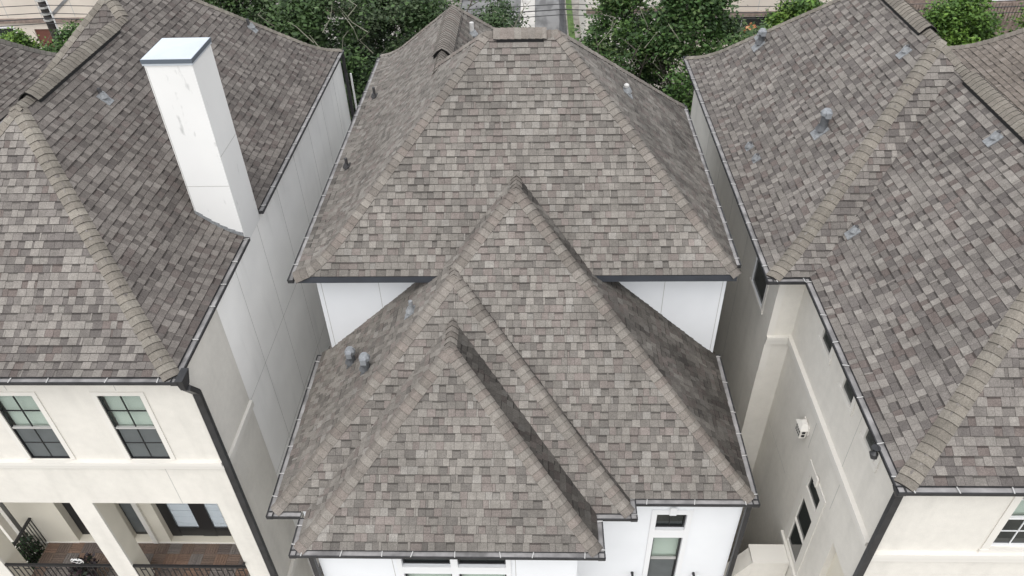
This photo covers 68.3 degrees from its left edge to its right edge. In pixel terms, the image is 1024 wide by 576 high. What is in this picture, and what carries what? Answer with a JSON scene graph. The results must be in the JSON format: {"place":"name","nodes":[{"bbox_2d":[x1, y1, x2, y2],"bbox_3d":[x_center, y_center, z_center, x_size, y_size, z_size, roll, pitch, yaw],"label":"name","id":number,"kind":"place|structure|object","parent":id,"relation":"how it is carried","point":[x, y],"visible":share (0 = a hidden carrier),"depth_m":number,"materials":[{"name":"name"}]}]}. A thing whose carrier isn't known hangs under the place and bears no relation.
{"place":"outdoors","nodes":[
{"label":"outdoors","id":0,"kind":"place"},
{"bbox_2d":[0,39,56,561],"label":"house","id":1,"kind":"structure","parent":0,"point":[22,68],"depth_m":23.62,"materials":[{"name":"grey tile"}]},
{"bbox_2d":[68,552,100,575],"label":"potted plant","id":2,"kind":"object","parent":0,"point":[81,560],"visible":0.81,"depth_m":18.92,"materials":[{"name":"green plant"}]},
{"bbox_2d":[0,0,236,49],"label":"building","id":3,"kind":"structure","parent":0,"point":[41,30],"depth_m":50.65,"materials":[{"name":"beige paint"}]},
{"bbox_2d":[0,26,16,35],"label":"window","id":4,"kind":"structure","parent":3,"relation":"in","point":[1,31],"depth_m":51.46,"materials":[{"name":"white"}]},
{"bbox_2d":[35,29,53,49],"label":"door","id":5,"kind":"structure","parent":3,"relation":"in","point":[42,32],"depth_m":51.67,"materials":[{"name":"brown wood"}]},
{"bbox_2d":[242,1,415,51],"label":"building","id":6,"kind":"structure","parent":0,"point":[355,26],"depth_m":51.66,"materials":[{"name":"concrete"}]},
{"bbox_2d":[266,4,759,575],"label":"house","id":7,"kind":"structure","parent":0,"point":[518,262],"depth_m":15.92,"materials":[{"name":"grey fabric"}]},
{"bbox_2d":[402,559,449,563],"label":"window","id":8,"kind":"structure","parent":7,"relation":"in","point":[415,561],"depth_m":15.12,"materials":[{"name":"black"}]},
{"bbox_2d":[405,574,451,575],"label":"window","id":9,"kind":"structure","parent":7,"relation":"in","point":[405,574],"depth_m":15.62,"materials":[{"name":"black"}]},
{"bbox_2d":[458,559,505,563],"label":"window","id":10,"kind":"structure","parent":7,"relation":"in","point":[459,561],"depth_m":15.08,"materials":[{"name":"black glass"}]},
{"bbox_2d":[460,574,505,575],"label":"window","id":11,"kind":"structure","parent":7,"relation":"in","point":[460,574],"depth_m":15.57,"materials":[{"name":"black"}]},
{"bbox_2d":[647,538,680,575],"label":"window","id":12,"kind":"structure","parent":7,"relation":"in","point":[663,551],"depth_m":17.07,"materials":[{"name":"black"}]},
{"bbox_2d":[655,515,685,526],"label":"window","id":13,"kind":"structure","parent":7,"relation":"in","point":[662,520],"depth_m":16.11,"materials":[{"name":"black glass"}]},
{"bbox_2d":[461,0,566,34],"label":"driveway","id":14,"kind":"structure","parent":0,"point":[550,22],"depth_m":59.77,"materials":[{"name":"concrete"}]},
{"bbox_2d":[559,0,564,32],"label":"utility pole","id":15,"kind":"object","parent":14,"relation":"on","point":[562,18],"visible":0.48,"depth_m":41.81,"materials":[{"name":"grey"}]},
{"bbox_2d":[321,0,730,575],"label":"ground","id":16,"kind":"structure","parent":0,"point":[576,19],"depth_m":57.82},
{"bbox_2d":[11,532,44,562],"bbox_3d":[-12.834,8.026,20.900,0.885,3.753,0.802,0,39,2],"label":"shrub","id":17,"kind":"object","parent":16,"relation":"on","point":[30,551],"visible":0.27,"depth_m":20.05,"materials":[{"name":"green plant"}]},
{"bbox_2d":[35,0,59,40],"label":"utility pole","id":18,"kind":"object","parent":16,"relation":"on","point":[45,10],"visible":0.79,"depth_m":42.42,"materials":[{"name":"white metal"}]},
{"bbox_2d":[5,0,478,6],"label":"power line","id":19,"kind":"object","parent":18,"relation":"attached to","point":[81,5],"visible":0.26,"depth_m":41.88,"materials":[{"name":"grey"}]},
{"bbox_2d":[0,12,1019,26],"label":"power line","id":20,"kind":"object","parent":18,"relation":"attached to","point":[519,17],"visible":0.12,"depth_m":41.58,"materials":[{"name":"grey"}]},
{"bbox_2d":[0,6,1023,21],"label":"power line","id":21,"kind":"object","parent":18,"relation":"attached to","point":[475,14],"visible":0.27,"depth_m":41.39,"materials":[{"name":"grey"}]},
{"bbox_2d":[0,0,1023,15],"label":"power line","id":22,"kind":"object","parent":18,"relation":"attached to","point":[519,6],"visible":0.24,"depth_m":41.17,"materials":[{"name":"grey"}]},
{"bbox_2d":[0,0,356,575],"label":"house","id":23,"kind":"structure","parent":16,"relation":"on","point":[166,166],"depth_m":16.26,"materials":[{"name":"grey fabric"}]},
{"bbox_2d":[0,392,75,458],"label":"window","id":24,"kind":"structure","parent":23,"relation":"in","point":[34,427],"depth_m":15.30,"materials":[{"name":"white glass"}]},
{"bbox_2d":[62,503,89,533],"bbox_3d":[-11.196,5.256,19.316,0.980,3.640,0.065,0,39,2],"label":"window","id":25,"kind":"structure","parent":23,"relation":"in","point":[67,506],"depth_m":20.00,"materials":[{"name":"black glass"}]},
{"bbox_2d":[89,392,175,459],"bbox_3d":[-7.562,2.676,15.272,1.050,2.050,0.375,0,39,2],"label":"window","id":26,"kind":"structure","parent":23,"relation":"in","point":[139,430],"depth_m":15.20,"materials":[{"name":"white glass"}]},
{"bbox_2d":[118,503,147,533],"bbox_3d":[-9.922,5.246,19.277,0.570,3.640,0.050,0,39,2],"label":"window","id":27,"kind":"structure","parent":23,"relation":"in","point":[128,510],"depth_m":19.94,"materials":[{"name":"black glass"}]},
{"bbox_2d":[155,503,231,535],"bbox_3d":[-7.838,5.253,19.185,2.660,3.640,0.100,0,39,2],"label":"french door","id":28,"kind":"structure","parent":23,"relation":"in","point":[185,519],"depth_m":19.85,"materials":[{"name":"black"}]},
{"bbox_2d":[566,0,574,38],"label":"lawn","id":29,"kind":"structure","parent":16,"relation":"on","point":[570,23],"depth_m":57.87,"materials":[{"name":"green plant"}]},
{"bbox_2d":[723,544,788,575],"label":"garden wall","id":30,"kind":"structure","parent":16,"relation":"on","point":[761,559],"depth_m":17.72,"materials":[{"name":"beige paint"}]},
{"bbox_2d":[683,0,1023,575],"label":"house","id":31,"kind":"structure","parent":16,"relation":"on","point":[864,159],"depth_m":15.42,"materials":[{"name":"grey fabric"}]},
{"bbox_2d":[749,254,768,314],"bbox_3d":[5.871,-0.453,17.689,0.065,1.720,1.300,0,39,2],"label":"window","id":32,"kind":"structure","parent":31,"relation":"in","point":[757,280],"depth_m":18.01,"materials":[{"name":"white"}]},
{"bbox_2d":[787,495,811,564],"bbox_3d":[6.444,5.435,16.913,0.055,1.730,0.700,0,39,2],"label":"window","id":33,"kind":"structure","parent":31,"relation":"in","point":[801,524],"depth_m":16.96,"materials":[{"name":"grey glass"}]},
{"bbox_2d":[806,473,819,512],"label":"window","id":34,"kind":"structure","parent":31,"relation":"in","point":[812,491],"depth_m":16.09,"materials":[{"name":"grey glass"}]},
{"bbox_2d":[817,324,833,364],"bbox_3d":[6.357,0.952,15.126,0.065,0.850,0.800,0,39,2],"label":"window","id":35,"kind":"structure","parent":31,"relation":"in","point":[823,339],"depth_m":15.32,"materials":[{"name":"grey"}]},
{"bbox_2d":[837,372,855,415],"bbox_3d":[6.324,1.806,14.087,0.065,0.850,0.770,0,39,2],"label":"window","id":36,"kind":"structure","parent":31,"relation":"in","point":[848,397],"depth_m":14.27,"materials":[{"name":"grey"}]},
{"bbox_2d":[858,423,880,472],"bbox_3d":[6.293,2.608,13.109,0.065,0.850,0.820,0,39,2],"label":"window","id":37,"kind":"structure","parent":31,"relation":"in","point":[865,437],"depth_m":13.35,"materials":[{"name":"grey"}]},
{"bbox_2d":[977,496,1023,552],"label":"window","id":38,"kind":"structure","parent":31,"relation":"in","point":[1009,530],"depth_m":12.89,"materials":[{"name":"white"}]},
{"bbox_2d":[579,0,688,61],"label":"building","id":39,"kind":"structure","parent":0,"point":[583,18],"depth_m":50.17,"materials":[{"name":"beige paint"}]},
{"bbox_2d":[741,22,755,36],"bbox_3d":[11.021,-9.085,37.472,1.094,7.986,1.165,0,39,2],"label":"shrub","id":40,"kind":"object","parent":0,"point":[749,28],"visible":0.01,"depth_m":35.18,"materials":[{"name":"orange plant"}]},
{"bbox_2d":[689,0,832,54],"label":"building","id":41,"kind":"structure","parent":0,"point":[756,3],"depth_m":48.29,"materials":[{"name":"beige paint"}]},
{"bbox_2d":[715,16,766,31],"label":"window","id":42,"kind":"structure","parent":41,"relation":"in","point":[748,21],"depth_m":48.86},
{"bbox_2d":[905,0,1023,36],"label":"building","id":43,"kind":"structure","parent":0,"point":[918,6],"depth_m":48.51,"materials":[{"name":"brown wood"}]},
{"bbox_2d":[948,27,1023,113],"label":"house","id":44,"kind":"structure","parent":0,"point":[997,62],"depth_m":22.95,"materials":[{"name":"grey tile"}]},
{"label":"planting strip","id":45,"kind":"structure","parent":0,"visible":0},
{"bbox_2d":[0,26,53,49],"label":"tree","id":46,"kind":"object","parent":45,"relation":"on","point":[19,37],"visible":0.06,"depth_m":40.88,"materials":[{"name":"green plant"}]},
{"bbox_2d":[38,19,82,52],"bbox_3d":[-23.150,-10.954,41.614,5.055,7.632,5.174,16,43,21],"label":"tree","id":47,"kind":"object","parent":45,"relation":"on","point":[63,36],"visible":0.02,"depth_m":39.20,"materials":[{"name":"green plant"}]},
{"bbox_2d":[202,0,289,30],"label":"tree","id":48,"kind":"object","parent":45,"relation":"on","point":[249,9],"visible":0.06,"depth_m":30.60,"materials":[{"name":"green plant"}]},
{"bbox_2d":[254,0,399,120],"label":"tree","id":49,"kind":"object","parent":45,"relation":"on","point":[305,21],"visible":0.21,"depth_m":29.93,"materials":[{"name":"green plant"}]},
{"bbox_2d":[327,0,417,94],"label":"tree","id":50,"kind":"object","parent":45,"relation":"on","point":[383,29],"visible":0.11,"depth_m":34.06,"materials":[{"name":"green plant"}]},
{"bbox_2d":[366,0,479,68],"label":"tree","id":51,"kind":"object","parent":45,"relation":"on","point":[421,14],"visible":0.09,"depth_m":31.55,"materials":[{"name":"green plant"}]},
{"bbox_2d":[467,0,534,27],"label":"tree","id":52,"kind":"object","parent":45,"relation":"on","point":[503,5],"visible":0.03,"depth_m":33.85,"materials":[{"name":"green plant"}]},
{"bbox_2d":[473,1,528,27],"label":"tree","id":53,"kind":"object","parent":45,"relation":"on","point":[493,20],"visible":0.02,"depth_m":31.08,"materials":[{"name":"green plant"}]},
{"bbox_2d":[572,0,683,96],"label":"tree","id":54,"kind":"object","parent":45,"relation":"on","point":[623,10],"visible":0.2,"depth_m":31.39,"materials":[{"name":"green plant"}]},
{"bbox_2d":[619,0,753,114],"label":"tree","id":55,"kind":"object","parent":45,"relation":"on","point":[696,17],"visible":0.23,"depth_m":29.95,"materials":[{"name":"green plant"}]},
{"bbox_2d":[711,22,768,51],"bbox_3d":[9.317,-6.040,31.979,5.422,10.555,5.746,0,39,2],"label":"tree","id":56,"kind":"object","parent":45,"relation":"on","point":[741,36],"depth_m":29.01,"materials":[{"name":"green plant"}]},
{"bbox_2d":[751,22,771,31],"bbox_3d":[11.431,-8.002,35.606,4.306,8.878,4.045,0,39,2],"label":"tree","id":57,"kind":"object","parent":45,"relation":"on","point":[759,27],"depth_m":33.67,"materials":[{"name":"green plant"}]},
{"bbox_2d":[756,0,829,27],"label":"tree","id":58,"kind":"object","parent":45,"relation":"on","point":[790,9],"visible":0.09,"depth_m":35.19,"materials":[{"name":"green plant"}]},
{"bbox_2d":[907,0,1016,45],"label":"tree","id":59,"kind":"object","parent":45,"relation":"on","point":[948,19],"visible":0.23,"depth_m":30.19,"materials":[{"name":"green plant"}]},
{"bbox_2d":[995,0,1023,35],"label":"tree","id":60,"kind":"object","parent":45,"relation":"on","point":[1019,24],"visible":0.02,"depth_m":31.77,"materials":[{"name":"green plant"}]}
]}

